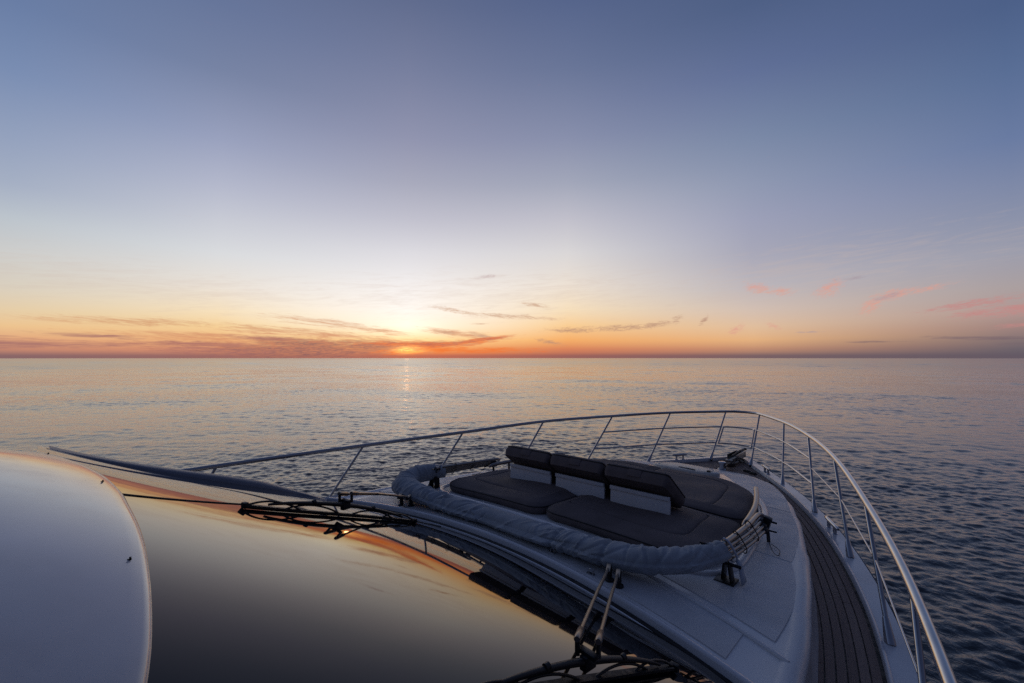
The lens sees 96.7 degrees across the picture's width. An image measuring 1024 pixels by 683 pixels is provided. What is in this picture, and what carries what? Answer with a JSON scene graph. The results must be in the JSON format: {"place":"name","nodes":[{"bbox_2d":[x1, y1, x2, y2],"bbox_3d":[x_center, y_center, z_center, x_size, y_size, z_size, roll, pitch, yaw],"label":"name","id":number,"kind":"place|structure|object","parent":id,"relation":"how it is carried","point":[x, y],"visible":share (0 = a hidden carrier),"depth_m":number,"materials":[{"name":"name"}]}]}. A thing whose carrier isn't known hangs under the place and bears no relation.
{"place":"outdoors","nodes":[
{"label":"outdoors","id":0,"kind":"place"},
{"bbox_2d":[0,358,1023,682],"bbox_3d":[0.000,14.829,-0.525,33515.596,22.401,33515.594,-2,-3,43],"label":"sea","id":1,"kind":"structure","parent":0,"point":[928,452],"depth_m":26.64,"materials":[{"name":"blue liquid"}]},
{"bbox_2d":[0,410,957,682],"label":"motor yacht","id":2,"kind":"object","parent":1,"relation":"on","point":[118,572],"visible":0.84,"depth_m":1.68,"materials":[{"name":"white plastic"}]},
{"bbox_2d":[450,469,576,513],"bbox_3d":[0.067,1.372,4.318,1.266,0.144,0.927,-2,-3,43],"label":"seat cushion","id":3,"kind":"object","parent":2,"relation":"on","point":[501,487],"visible":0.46,"depth_m":4.02,"materials":[{"name":"grey fabric"}]},
{"bbox_2d":[505,445,557,483],"bbox_3d":[0.235,1.187,4.397,0.544,0.334,0.356,-2,-3,43],"label":"backrest","id":4,"kind":"object","parent":3,"relation":"on","point":[530,464],"visible":0.69,"depth_m":4.28,"materials":[{"name":"grey fabric"}]},
{"bbox_2d":[550,454,611,498],"bbox_3d":[0.643,1.173,4.015,0.544,0.334,0.356,-2,-3,43],"label":"backrest","id":5,"kind":"object","parent":3,"relation":"on","point":[577,476],"visible":0.82,"depth_m":3.90,"materials":[{"name":"grey fabric"}]},
{"bbox_2d":[391,457,779,586],"bbox_3d":[0.330,1.313,3.715,3.065,0.257,1.470,-2,-3,43],"label":"folded awning","id":6,"kind":"object","parent":2,"relation":"on","point":[650,560],"visible":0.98,"depth_m":2.87,"materials":[{"name":"fabric"}]},
{"bbox_2d":[592,459,660,470],"bbox_3d":[0.851,1.428,5.100,1.192,0.176,1.272,-2,-3,43],"label":"sun pad","id":7,"kind":"object","parent":2,"relation":"on","point":[638,465],"visible":0.16,"depth_m":5.18,"materials":[{"name":"grey fabric"}]},
{"bbox_2d":[546,490,739,547],"bbox_3d":[0.992,1.345,3.454,1.266,0.152,0.927,-2,-3,43],"label":"seat cushion","id":8,"kind":"object","parent":2,"relation":"on","point":[682,526],"visible":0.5,"depth_m":3.27,"materials":[{"name":"grey fabric"}]},
{"bbox_2d":[605,463,685,514],"bbox_3d":[1.052,1.160,3.632,0.544,0.334,0.356,-2,-3,43],"label":"backrest","id":9,"kind":"object","parent":8,"relation":"on","point":[651,490],"visible":0.97,"depth_m":3.51,"materials":[{"name":"grey fabric"}]},
{"bbox_2d":[655,468,753,526],"bbox_3d":[1.721,1.396,4.287,1.192,0.175,1.272,-2,-3,43],"label":"sun pad","id":10,"kind":"object","parent":2,"relation":"on","point":[720,497],"visible":0.4,"depth_m":3.97,"materials":[{"name":"grey fabric"}]},
{"bbox_2d":[0,0,1023,357],"label":"sky","id":11,"kind":"structure","parent":0,"point":[179,178],"materials":[{"name":"blue"}]}
]}

